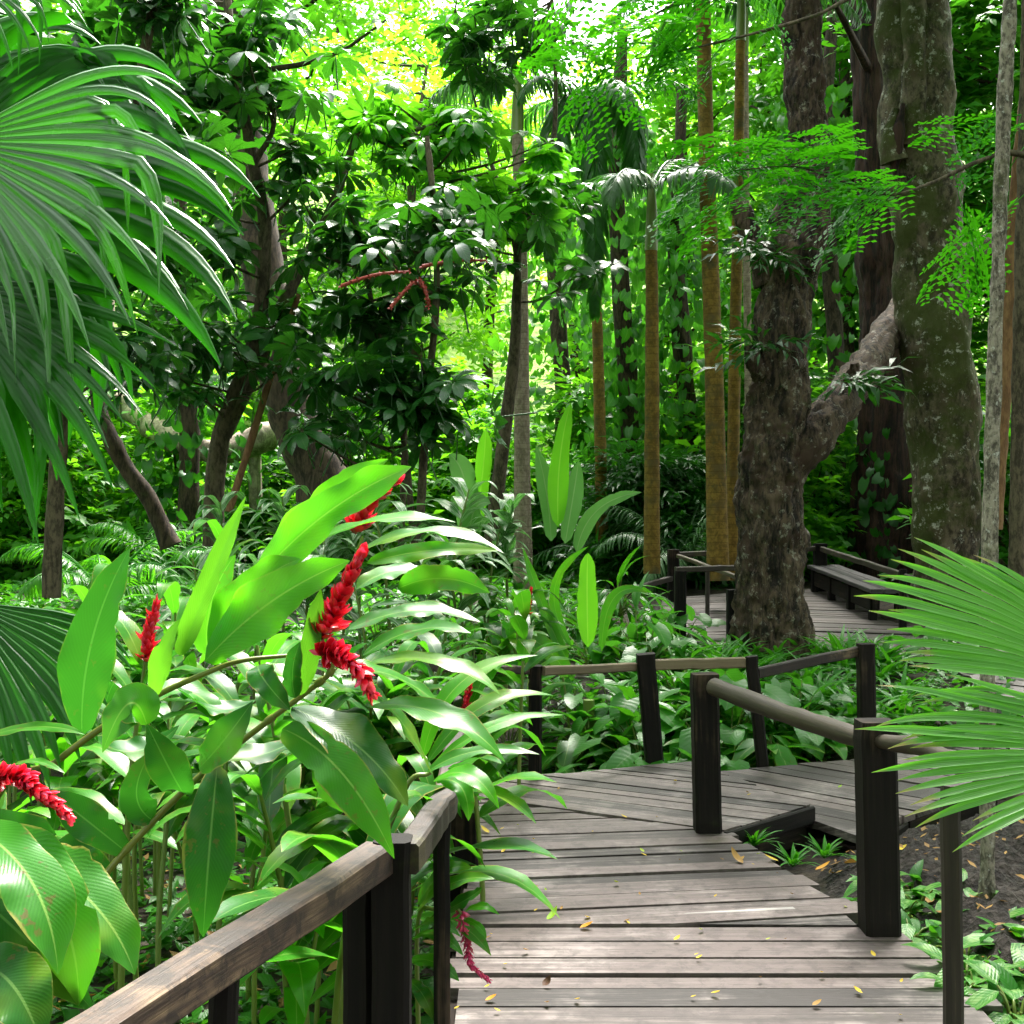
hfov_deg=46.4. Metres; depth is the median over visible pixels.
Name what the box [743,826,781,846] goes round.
fern tuft
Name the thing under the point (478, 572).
ginger plant
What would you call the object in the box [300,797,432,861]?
ginger plant
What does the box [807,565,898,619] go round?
bench
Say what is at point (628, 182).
feather palm
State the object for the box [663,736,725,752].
broadleaf plant
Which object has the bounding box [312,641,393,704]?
ginger plant
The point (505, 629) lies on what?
ginger plant
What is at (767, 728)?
broadleaf plant
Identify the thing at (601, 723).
broadleaf plant
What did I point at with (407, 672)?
ginger plant
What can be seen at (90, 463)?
leafy shrub
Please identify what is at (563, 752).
broadleaf plant
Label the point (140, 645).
red ginger
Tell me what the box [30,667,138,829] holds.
ginger plant
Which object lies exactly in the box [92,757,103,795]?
ginger plant
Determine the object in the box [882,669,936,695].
spider lily
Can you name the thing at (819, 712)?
broadleaf plant
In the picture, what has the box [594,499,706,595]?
young palm
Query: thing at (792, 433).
gnarled tree
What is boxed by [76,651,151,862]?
ginger plant
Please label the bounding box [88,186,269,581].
vine clad tree
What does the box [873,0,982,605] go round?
mossy tree
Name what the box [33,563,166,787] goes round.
ginger plant
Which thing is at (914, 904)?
speckled plant
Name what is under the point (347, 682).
ginger plant
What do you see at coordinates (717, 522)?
feather palm
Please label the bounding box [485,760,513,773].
broadleaf plant
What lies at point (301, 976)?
ginger plant
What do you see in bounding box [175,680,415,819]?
ginger plant
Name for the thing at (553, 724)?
broadleaf plant
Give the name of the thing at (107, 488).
pale tree
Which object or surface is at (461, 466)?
banana plant
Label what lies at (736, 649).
spider lily
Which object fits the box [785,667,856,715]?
spider lily
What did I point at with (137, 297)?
forest tree
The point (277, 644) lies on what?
ginger plant
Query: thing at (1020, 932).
speckled plant
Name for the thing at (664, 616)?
broadleaf plant
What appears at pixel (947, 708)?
broadleaf plant
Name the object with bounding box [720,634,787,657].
spider lily
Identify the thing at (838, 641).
spider lily
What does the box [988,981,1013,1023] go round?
speckled plant
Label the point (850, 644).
spider lily
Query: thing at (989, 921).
speckled plant
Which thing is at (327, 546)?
variegated ginger
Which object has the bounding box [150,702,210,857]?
ginger plant
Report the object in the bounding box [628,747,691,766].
broadleaf plant
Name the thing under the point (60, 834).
ginger plant
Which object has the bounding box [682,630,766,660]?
spider lily
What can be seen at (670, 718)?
broadleaf plant
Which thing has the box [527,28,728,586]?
vine clad tree
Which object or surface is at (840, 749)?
broadleaf plant
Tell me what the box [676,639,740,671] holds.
spider lily
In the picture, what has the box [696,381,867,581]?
leafy shrub
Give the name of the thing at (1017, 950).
speckled plant
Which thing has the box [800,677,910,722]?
spider lily
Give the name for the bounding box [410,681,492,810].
ginger plant
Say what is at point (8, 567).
leafy shrub
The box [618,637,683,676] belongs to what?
broadleaf plant
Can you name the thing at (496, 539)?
variegated ginger
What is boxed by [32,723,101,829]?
ginger plant
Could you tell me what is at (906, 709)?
broadleaf plant
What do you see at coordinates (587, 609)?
banana plant
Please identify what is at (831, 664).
spider lily
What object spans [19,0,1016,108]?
sky
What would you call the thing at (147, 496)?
leaning tree
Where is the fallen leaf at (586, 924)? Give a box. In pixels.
[580,921,592,927]
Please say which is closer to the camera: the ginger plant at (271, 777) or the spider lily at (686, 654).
the ginger plant at (271, 777)
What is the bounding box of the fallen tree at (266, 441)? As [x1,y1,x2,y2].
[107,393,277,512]
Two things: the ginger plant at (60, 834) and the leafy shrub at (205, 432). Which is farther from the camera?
the leafy shrub at (205, 432)
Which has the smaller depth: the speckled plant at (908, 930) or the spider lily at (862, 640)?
the speckled plant at (908, 930)
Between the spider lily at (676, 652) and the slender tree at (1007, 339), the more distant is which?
the slender tree at (1007, 339)
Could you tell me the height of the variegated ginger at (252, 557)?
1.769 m
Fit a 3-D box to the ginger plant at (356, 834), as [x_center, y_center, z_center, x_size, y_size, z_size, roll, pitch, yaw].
[-0.300,1.577,3.967,1.003,1.555,0.418,0,0,30]
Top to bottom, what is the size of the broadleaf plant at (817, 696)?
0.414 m
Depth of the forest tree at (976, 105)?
24.37 m
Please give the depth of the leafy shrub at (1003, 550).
16.02 m
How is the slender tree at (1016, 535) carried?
on the ground at (810, 870)
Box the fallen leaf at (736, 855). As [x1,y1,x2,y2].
[731,846,742,862]
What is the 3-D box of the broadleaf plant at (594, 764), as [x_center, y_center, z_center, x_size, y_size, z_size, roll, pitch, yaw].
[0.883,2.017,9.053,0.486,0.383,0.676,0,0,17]
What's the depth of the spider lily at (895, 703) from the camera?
9.87 m
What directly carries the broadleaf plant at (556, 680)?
on the ground at (810, 870)
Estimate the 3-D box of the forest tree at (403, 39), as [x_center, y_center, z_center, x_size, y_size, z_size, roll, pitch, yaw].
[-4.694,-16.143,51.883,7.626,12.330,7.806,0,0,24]
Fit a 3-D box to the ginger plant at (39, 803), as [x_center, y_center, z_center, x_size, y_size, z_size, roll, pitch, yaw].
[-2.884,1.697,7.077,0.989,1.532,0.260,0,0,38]
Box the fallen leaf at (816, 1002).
[812,999,820,1004]
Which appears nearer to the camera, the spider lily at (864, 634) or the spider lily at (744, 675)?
the spider lily at (744, 675)
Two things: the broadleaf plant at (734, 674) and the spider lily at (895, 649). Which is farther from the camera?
the spider lily at (895, 649)
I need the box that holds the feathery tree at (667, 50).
[513,0,1023,317]
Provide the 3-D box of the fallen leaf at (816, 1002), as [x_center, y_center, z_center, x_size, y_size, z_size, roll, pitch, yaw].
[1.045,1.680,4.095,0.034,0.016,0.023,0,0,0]
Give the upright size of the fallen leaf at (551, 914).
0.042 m
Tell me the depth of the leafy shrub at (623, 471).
18.55 m
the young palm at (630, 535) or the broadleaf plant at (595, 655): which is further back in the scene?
the young palm at (630, 535)
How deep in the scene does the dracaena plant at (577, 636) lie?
12.91 m
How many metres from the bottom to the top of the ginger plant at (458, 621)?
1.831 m
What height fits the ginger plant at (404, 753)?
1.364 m
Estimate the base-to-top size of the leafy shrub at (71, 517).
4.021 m
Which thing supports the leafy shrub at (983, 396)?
on the ground at (810, 870)
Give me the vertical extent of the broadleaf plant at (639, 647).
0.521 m
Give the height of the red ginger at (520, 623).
2.006 m
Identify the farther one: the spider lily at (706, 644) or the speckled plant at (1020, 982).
the spider lily at (706, 644)
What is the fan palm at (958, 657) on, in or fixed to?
on the ground at (810, 870)
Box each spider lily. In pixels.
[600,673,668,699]
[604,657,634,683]
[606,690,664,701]
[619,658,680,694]
[622,634,722,658]
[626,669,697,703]
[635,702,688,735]
[649,639,710,658]
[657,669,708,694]
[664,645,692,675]
[675,700,745,726]
[675,708,721,724]
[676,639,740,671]
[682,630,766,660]
[686,636,752,657]
[686,639,760,661]
[687,669,803,688]
[689,640,739,657]
[695,631,734,655]
[701,641,763,656]
[701,649,783,680]
[701,650,784,677]
[719,641,802,680]
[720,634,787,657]
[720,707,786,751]
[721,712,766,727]
[729,639,820,661]
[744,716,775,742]
[752,643,791,660]
[752,646,798,662]
[762,688,845,726]
[766,650,843,686]
[779,635,832,665]
[779,648,842,679]
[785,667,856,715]
[788,643,841,656]
[790,674,843,705]
[797,632,858,657]
[798,670,855,690]
[799,637,872,673]
[800,671,854,698]
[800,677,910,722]
[808,640,880,673]
[813,625,879,654]
[815,629,884,665]
[815,630,899,665]
[821,629,880,666]
[826,658,881,672]
[826,674,889,709]
[828,630,893,655]
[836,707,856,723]
[840,646,923,687]
[841,628,914,652]
[844,686,929,723]
[850,633,929,673]
[855,631,914,664]
[875,644,928,675]
[876,661,944,698]
[876,676,939,713]
[876,677,938,706]
[876,699,937,726]
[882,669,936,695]
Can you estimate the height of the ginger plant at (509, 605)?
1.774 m
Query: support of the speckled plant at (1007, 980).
on the ground at (810, 870)
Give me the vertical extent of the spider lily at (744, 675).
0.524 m
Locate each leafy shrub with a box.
[0,377,175,562]
[0,386,138,584]
[0,451,43,579]
[84,378,205,557]
[91,369,291,565]
[203,446,296,562]
[253,361,469,580]
[255,453,369,549]
[327,361,492,563]
[384,377,513,494]
[397,355,543,544]
[408,400,566,572]
[472,407,553,488]
[483,449,597,573]
[504,361,660,556]
[533,436,729,593]
[594,444,742,592]
[659,337,862,584]
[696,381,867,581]
[803,417,857,570]
[814,430,857,538]
[879,401,1011,588]
[900,417,1010,534]
[906,462,1008,589]
[973,349,1010,424]
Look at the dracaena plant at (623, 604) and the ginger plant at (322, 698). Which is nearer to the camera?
the ginger plant at (322, 698)
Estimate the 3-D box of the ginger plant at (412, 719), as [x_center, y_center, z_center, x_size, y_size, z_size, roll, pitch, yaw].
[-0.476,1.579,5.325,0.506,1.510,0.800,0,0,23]
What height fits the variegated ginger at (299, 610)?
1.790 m
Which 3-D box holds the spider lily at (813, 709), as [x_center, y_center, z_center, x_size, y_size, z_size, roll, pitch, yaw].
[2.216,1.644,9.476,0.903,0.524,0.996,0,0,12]
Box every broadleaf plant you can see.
[115,625,160,642]
[115,630,159,644]
[345,597,410,636]
[348,625,396,644]
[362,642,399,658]
[405,597,499,635]
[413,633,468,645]
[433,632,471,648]
[440,621,488,662]
[446,630,480,672]
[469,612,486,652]
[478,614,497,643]
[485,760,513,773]
[489,605,578,630]
[490,769,516,782]
[495,703,565,743]
[512,763,578,773]
[514,676,582,723]
[525,675,622,711]
[542,706,636,761]
[542,710,614,746]
[542,726,618,759]
[542,739,612,768]
[542,741,603,770]
[550,616,629,664]
[555,763,585,772]
[565,692,688,748]
[572,715,679,756]
[575,734,643,770]
[576,680,629,721]
[580,705,668,755]
[581,684,676,745]
[583,704,686,756]
[588,756,642,767]
[591,673,638,714]
[593,619,703,661]
[595,617,672,655]
[595,744,667,769]
[597,610,654,635]
[599,761,607,769]
[605,621,696,655]
[616,644,692,681]
[618,611,683,644]
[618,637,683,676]
[628,644,721,701]
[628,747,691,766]
[637,691,728,721]
[639,606,718,633]
[642,605,725,646]
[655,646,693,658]
[658,668,771,715]
[661,702,769,759]
[662,674,793,726]
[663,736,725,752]
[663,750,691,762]
[667,712,743,740]
[675,702,778,747]
[721,728,773,770]
[721,738,811,766]
[722,733,796,767]
[729,735,824,765]
[748,681,853,746]
[760,677,832,707]
[762,675,853,712]
[765,720,794,742]
[766,707,847,758]
[773,693,838,758]
[789,726,853,761]
[876,705,952,734]
[882,626,978,655]
[922,619,967,655]
[928,705,1017,739]
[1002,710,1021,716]
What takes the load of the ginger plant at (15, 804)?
on the ground at (810, 870)
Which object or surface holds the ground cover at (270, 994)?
on the ground at (810, 870)
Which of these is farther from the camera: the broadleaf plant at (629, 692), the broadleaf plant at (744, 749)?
the broadleaf plant at (629, 692)
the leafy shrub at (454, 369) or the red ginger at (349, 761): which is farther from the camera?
the leafy shrub at (454, 369)
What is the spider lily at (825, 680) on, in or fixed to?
on the ground at (810, 870)
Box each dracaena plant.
[530,573,617,648]
[559,546,673,629]
[567,573,703,661]
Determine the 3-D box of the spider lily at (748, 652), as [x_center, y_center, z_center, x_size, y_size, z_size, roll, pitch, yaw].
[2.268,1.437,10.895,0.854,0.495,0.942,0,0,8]
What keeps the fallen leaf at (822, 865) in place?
on the ground at (810, 870)
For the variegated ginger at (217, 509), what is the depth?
9.77 m
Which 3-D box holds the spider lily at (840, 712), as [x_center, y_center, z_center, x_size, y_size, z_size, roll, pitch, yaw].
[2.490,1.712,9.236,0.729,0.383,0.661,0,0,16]
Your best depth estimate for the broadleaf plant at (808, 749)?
8.70 m
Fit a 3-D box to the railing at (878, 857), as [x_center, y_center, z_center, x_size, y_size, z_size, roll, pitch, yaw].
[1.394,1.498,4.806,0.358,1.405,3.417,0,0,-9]
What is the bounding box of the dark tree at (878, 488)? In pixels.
[718,0,1020,585]
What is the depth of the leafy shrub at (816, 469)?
23.66 m
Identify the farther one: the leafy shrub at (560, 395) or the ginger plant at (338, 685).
the leafy shrub at (560, 395)
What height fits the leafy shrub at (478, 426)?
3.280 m
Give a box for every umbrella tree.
[42,0,261,597]
[111,0,373,545]
[263,136,536,543]
[306,74,580,545]
[419,0,631,543]
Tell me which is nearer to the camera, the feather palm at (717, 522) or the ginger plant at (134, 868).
the ginger plant at (134, 868)
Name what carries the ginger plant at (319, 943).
on the ground at (810, 870)
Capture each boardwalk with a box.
[450,747,1005,1023]
[654,589,1023,775]
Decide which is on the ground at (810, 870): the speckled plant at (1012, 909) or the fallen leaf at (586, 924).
the speckled plant at (1012, 909)
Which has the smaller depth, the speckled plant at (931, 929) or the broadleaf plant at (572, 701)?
the speckled plant at (931, 929)
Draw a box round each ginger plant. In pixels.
[0,738,79,814]
[0,747,38,765]
[0,761,67,839]
[7,784,11,804]
[12,625,60,802]
[12,751,45,818]
[19,667,58,829]
[25,685,49,806]
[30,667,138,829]
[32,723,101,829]
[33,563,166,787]
[73,758,247,942]
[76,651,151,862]
[76,681,198,980]
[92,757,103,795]
[95,619,322,930]
[95,719,173,906]
[96,703,208,966]
[102,724,156,992]
[116,630,169,906]
[124,581,201,902]
[132,724,190,951]
[145,752,354,937]
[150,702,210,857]
[167,653,247,916]
[171,683,250,922]
[173,857,342,1023]
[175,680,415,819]
[179,632,315,1023]
[190,691,295,1023]
[191,738,350,1005]
[194,720,254,789]
[212,781,485,1023]
[232,770,312,1019]
[247,674,482,792]
[253,832,450,889]
[254,785,340,1023]
[259,861,341,1023]
[284,684,367,717]
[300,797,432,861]
[305,710,486,801]
[305,768,385,812]
[311,661,428,793]
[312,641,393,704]
[313,670,368,704]
[316,640,466,805]
[316,677,368,709]
[338,654,559,1023]
[343,754,559,954]
[345,632,512,783]
[358,680,436,756]
[359,660,419,749]
[361,697,474,780]
[376,613,502,708]
[381,711,412,772]
[385,617,480,689]
[394,733,499,915]
[406,532,517,658]
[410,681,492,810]
[416,679,501,776]
[434,658,519,719]
[450,756,499,853]
[457,582,563,698]
[459,530,507,637]
[473,569,550,734]
[477,589,548,743]
[480,620,536,688]
[485,634,527,687]
[487,642,593,713]
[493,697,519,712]
[529,590,573,735]
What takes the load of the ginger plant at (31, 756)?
on the ground at (810, 870)
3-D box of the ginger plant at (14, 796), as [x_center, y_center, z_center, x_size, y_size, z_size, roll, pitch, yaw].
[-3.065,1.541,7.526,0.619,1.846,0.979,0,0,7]
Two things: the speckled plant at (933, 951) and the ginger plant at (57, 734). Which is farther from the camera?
the ginger plant at (57, 734)
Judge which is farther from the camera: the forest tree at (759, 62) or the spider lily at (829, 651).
the forest tree at (759, 62)
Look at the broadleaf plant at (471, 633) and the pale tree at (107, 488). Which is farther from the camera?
the pale tree at (107, 488)
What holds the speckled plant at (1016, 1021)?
on the ground at (810, 870)
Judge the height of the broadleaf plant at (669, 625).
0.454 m
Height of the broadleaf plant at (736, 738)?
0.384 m
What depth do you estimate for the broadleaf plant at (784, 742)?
8.73 m
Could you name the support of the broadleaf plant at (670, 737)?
on the ground at (810, 870)
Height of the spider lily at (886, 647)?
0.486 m
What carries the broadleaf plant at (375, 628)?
on the ground at (810, 870)
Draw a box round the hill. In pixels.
[1,101,1009,499]
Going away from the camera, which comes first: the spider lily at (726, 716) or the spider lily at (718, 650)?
the spider lily at (726, 716)
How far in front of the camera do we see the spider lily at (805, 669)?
10.83 m
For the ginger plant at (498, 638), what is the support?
on the ground at (810, 870)
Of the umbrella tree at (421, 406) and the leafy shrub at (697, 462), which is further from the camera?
the leafy shrub at (697, 462)
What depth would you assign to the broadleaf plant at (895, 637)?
11.42 m
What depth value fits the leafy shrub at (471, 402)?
22.54 m
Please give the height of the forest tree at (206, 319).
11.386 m
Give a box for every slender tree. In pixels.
[978,0,1016,899]
[999,102,1018,529]
[1007,0,1023,611]
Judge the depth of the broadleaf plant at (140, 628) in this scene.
11.66 m
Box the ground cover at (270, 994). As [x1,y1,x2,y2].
[0,558,1023,1023]
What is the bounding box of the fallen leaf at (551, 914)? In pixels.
[547,906,556,918]
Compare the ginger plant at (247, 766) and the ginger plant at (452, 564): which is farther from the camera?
the ginger plant at (452, 564)
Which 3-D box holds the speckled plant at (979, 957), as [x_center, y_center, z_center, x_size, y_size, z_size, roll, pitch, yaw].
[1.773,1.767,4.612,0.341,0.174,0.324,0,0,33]
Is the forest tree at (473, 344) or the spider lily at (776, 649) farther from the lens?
the forest tree at (473, 344)
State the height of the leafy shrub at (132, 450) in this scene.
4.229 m
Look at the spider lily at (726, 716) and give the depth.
9.39 m
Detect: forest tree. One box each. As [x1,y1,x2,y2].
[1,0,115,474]
[58,0,322,486]
[136,85,335,380]
[206,34,425,463]
[271,0,438,304]
[312,14,535,382]
[343,0,452,217]
[364,0,537,300]
[382,47,550,389]
[465,50,715,421]
[506,2,823,450]
[610,0,856,447]
[632,46,774,338]
[668,0,999,505]
[711,45,859,368]
[756,63,994,432]
[812,0,1021,410]
[836,0,1020,415]
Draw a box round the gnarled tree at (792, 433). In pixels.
[692,0,991,660]
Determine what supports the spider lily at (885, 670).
on the ground at (810, 870)
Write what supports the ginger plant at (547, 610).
on the ground at (810, 870)
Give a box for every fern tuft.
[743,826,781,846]
[762,842,819,866]
[794,834,848,858]
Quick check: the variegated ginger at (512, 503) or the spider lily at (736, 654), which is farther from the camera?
the spider lily at (736, 654)
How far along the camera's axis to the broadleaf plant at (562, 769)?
8.69 m
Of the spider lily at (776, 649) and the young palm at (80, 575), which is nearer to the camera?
the spider lily at (776, 649)
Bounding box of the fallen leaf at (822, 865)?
[815,861,829,869]
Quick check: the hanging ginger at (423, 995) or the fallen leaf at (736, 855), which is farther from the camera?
the fallen leaf at (736, 855)
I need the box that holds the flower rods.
[338,257,487,309]
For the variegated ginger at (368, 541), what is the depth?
9.96 m
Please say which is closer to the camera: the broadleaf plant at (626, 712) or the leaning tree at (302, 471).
the broadleaf plant at (626, 712)
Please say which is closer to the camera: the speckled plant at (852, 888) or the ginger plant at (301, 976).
the ginger plant at (301, 976)
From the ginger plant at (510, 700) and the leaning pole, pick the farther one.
the leaning pole
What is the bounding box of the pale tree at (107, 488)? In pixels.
[79,0,114,500]
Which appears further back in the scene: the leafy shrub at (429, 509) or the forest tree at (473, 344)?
the forest tree at (473, 344)
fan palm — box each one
[0,0,259,804]
[856,537,1023,851]
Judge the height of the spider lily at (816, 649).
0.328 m
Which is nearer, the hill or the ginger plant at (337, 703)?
the ginger plant at (337, 703)
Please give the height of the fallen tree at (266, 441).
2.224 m
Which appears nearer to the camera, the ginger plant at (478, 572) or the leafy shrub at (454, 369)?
the ginger plant at (478, 572)
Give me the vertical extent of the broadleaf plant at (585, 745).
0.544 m
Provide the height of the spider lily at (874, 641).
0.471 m
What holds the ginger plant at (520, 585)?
on the ground at (810, 870)
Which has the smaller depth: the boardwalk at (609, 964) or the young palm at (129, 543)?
the boardwalk at (609, 964)
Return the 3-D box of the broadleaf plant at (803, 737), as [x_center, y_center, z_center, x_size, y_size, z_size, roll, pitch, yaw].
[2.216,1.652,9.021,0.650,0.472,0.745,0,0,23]
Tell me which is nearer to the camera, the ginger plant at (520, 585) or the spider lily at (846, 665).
the ginger plant at (520, 585)
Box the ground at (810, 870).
[0,516,1010,1023]
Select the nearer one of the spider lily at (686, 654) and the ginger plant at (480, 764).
the ginger plant at (480, 764)
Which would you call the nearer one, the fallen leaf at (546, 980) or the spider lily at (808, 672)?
the fallen leaf at (546, 980)
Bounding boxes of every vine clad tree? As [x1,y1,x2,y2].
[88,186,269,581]
[481,93,616,556]
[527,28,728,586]
[563,84,753,581]
[749,10,859,565]
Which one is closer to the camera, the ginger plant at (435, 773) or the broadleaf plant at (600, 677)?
the ginger plant at (435, 773)
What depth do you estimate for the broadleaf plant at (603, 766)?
8.53 m
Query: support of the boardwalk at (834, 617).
on the ground at (810, 870)
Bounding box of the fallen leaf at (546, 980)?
[542,975,550,984]
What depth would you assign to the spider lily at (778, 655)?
11.38 m
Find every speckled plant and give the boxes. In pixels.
[841,874,916,915]
[843,857,938,908]
[846,876,935,909]
[900,859,922,891]
[901,886,940,909]
[901,899,934,912]
[901,906,931,931]
[901,909,934,958]
[901,912,941,954]
[902,942,1023,1006]
[909,972,1021,1001]
[912,868,998,913]
[914,925,941,942]
[921,919,941,958]
[923,930,998,959]
[931,952,1006,975]
[963,924,1023,970]
[963,959,1023,1023]
[964,959,1019,1013]
[964,963,1019,1010]
[976,916,1000,952]
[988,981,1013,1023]
[999,960,1023,991]
[1004,923,1023,936]
[1008,906,1016,918]
[1009,907,1023,917]
[1009,927,1023,936]
[1010,1019,1023,1023]
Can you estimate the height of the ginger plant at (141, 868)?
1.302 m
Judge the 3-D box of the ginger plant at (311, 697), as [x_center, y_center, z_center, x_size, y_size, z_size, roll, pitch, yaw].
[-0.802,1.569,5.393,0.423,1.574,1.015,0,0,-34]
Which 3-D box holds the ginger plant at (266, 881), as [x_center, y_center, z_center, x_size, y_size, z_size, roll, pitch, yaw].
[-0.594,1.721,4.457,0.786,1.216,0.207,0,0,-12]
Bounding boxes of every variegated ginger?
[151,546,248,687]
[155,583,201,708]
[176,491,265,672]
[195,621,294,694]
[233,549,264,703]
[233,561,312,646]
[236,485,322,631]
[263,520,376,701]
[299,538,355,626]
[324,523,396,676]
[329,491,412,658]
[331,573,412,656]
[335,483,438,668]
[382,558,465,673]
[389,476,512,674]
[413,528,515,673]
[450,516,531,643]
[478,493,534,686]
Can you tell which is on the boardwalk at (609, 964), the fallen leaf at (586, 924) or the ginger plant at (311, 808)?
the fallen leaf at (586, 924)
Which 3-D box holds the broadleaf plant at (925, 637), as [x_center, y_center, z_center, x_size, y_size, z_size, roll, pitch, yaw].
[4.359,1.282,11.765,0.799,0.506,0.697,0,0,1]
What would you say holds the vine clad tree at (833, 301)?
on the ground at (810, 870)
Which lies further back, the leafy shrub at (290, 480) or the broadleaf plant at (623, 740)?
the leafy shrub at (290, 480)
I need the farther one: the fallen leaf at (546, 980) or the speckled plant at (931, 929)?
the speckled plant at (931, 929)
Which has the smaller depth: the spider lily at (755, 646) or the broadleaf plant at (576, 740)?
the broadleaf plant at (576, 740)
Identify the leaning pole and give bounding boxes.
[225,293,300,512]
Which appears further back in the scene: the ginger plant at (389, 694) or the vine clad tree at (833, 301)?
the vine clad tree at (833, 301)
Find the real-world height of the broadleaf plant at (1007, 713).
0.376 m
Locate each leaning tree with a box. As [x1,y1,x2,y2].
[0,0,272,549]
[27,0,434,523]
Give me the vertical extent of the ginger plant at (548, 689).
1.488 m
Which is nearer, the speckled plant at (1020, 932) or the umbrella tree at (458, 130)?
the speckled plant at (1020, 932)
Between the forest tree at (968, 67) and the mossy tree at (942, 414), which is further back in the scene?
the forest tree at (968, 67)
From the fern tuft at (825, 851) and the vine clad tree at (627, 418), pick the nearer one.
the fern tuft at (825, 851)
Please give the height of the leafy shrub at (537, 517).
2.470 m
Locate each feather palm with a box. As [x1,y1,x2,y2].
[414,4,620,588]
[510,70,697,540]
[548,156,782,573]
[613,0,870,580]
[673,0,861,402]
[696,0,729,580]
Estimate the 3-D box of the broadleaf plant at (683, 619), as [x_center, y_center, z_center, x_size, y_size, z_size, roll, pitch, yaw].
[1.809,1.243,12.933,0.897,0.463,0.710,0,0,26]
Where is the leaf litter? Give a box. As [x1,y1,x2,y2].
[53,811,1023,1023]
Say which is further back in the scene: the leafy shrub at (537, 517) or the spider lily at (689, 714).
the leafy shrub at (537, 517)
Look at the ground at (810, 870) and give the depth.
8.92 m
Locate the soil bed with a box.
[817,807,1023,1012]
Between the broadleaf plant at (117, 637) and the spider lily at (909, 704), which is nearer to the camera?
the spider lily at (909, 704)
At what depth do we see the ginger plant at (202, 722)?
6.25 m
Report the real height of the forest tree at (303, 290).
13.850 m
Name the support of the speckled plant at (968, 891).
on the ground at (810, 870)
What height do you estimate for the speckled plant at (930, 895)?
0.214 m
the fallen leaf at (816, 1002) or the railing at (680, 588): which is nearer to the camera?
the fallen leaf at (816, 1002)
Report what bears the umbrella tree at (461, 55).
on the ground at (810, 870)
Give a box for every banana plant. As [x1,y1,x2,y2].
[449,428,491,625]
[514,546,647,737]
[535,403,641,607]
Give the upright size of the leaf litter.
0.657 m
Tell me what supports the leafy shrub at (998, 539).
on the ground at (810, 870)
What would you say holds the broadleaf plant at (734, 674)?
on the ground at (810, 870)
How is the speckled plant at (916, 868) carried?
on the ground at (810, 870)
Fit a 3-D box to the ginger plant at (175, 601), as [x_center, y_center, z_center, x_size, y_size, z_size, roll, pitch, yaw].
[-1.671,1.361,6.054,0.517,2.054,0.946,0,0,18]
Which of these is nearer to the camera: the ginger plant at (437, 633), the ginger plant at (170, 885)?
the ginger plant at (170, 885)
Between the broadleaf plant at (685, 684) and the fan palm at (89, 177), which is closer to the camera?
the fan palm at (89, 177)
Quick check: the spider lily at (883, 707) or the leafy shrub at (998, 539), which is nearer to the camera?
the spider lily at (883, 707)
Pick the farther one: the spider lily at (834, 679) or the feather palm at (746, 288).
the feather palm at (746, 288)
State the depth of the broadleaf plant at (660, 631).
11.06 m
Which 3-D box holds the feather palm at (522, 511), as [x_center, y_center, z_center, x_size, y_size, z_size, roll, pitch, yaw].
[0.127,-3.084,18.041,3.226,8.484,3.211,0,0,0]
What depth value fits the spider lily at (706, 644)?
11.83 m
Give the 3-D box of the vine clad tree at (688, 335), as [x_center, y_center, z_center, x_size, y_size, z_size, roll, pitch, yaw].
[3.116,-2.968,21.180,4.208,9.074,3.250,0,0,-42]
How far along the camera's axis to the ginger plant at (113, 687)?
5.22 m
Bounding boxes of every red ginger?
[0,459,502,798]
[0,721,140,1023]
[19,593,260,990]
[49,542,504,936]
[141,519,269,720]
[385,664,566,901]
[479,586,583,784]
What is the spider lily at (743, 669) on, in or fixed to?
on the ground at (810, 870)
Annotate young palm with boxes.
[0,529,202,608]
[70,516,246,579]
[510,494,705,580]
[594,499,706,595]
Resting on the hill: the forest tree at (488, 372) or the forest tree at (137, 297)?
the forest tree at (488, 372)
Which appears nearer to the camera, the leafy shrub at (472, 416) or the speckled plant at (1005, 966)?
the speckled plant at (1005, 966)
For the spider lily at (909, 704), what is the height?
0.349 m
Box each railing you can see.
[63,695,478,1023]
[429,642,875,773]
[601,543,978,627]
[674,565,736,645]
[689,672,1023,1023]
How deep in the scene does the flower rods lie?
10.39 m
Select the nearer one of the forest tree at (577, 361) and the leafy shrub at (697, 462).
the leafy shrub at (697, 462)
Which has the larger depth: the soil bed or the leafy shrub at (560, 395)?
the leafy shrub at (560, 395)
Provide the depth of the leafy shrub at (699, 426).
20.36 m
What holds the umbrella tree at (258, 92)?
on the ground at (810, 870)
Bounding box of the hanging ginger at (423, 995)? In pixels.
[412,860,498,1023]
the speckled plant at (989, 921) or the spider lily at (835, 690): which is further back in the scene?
the spider lily at (835, 690)
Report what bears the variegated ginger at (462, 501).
on the ground at (810, 870)

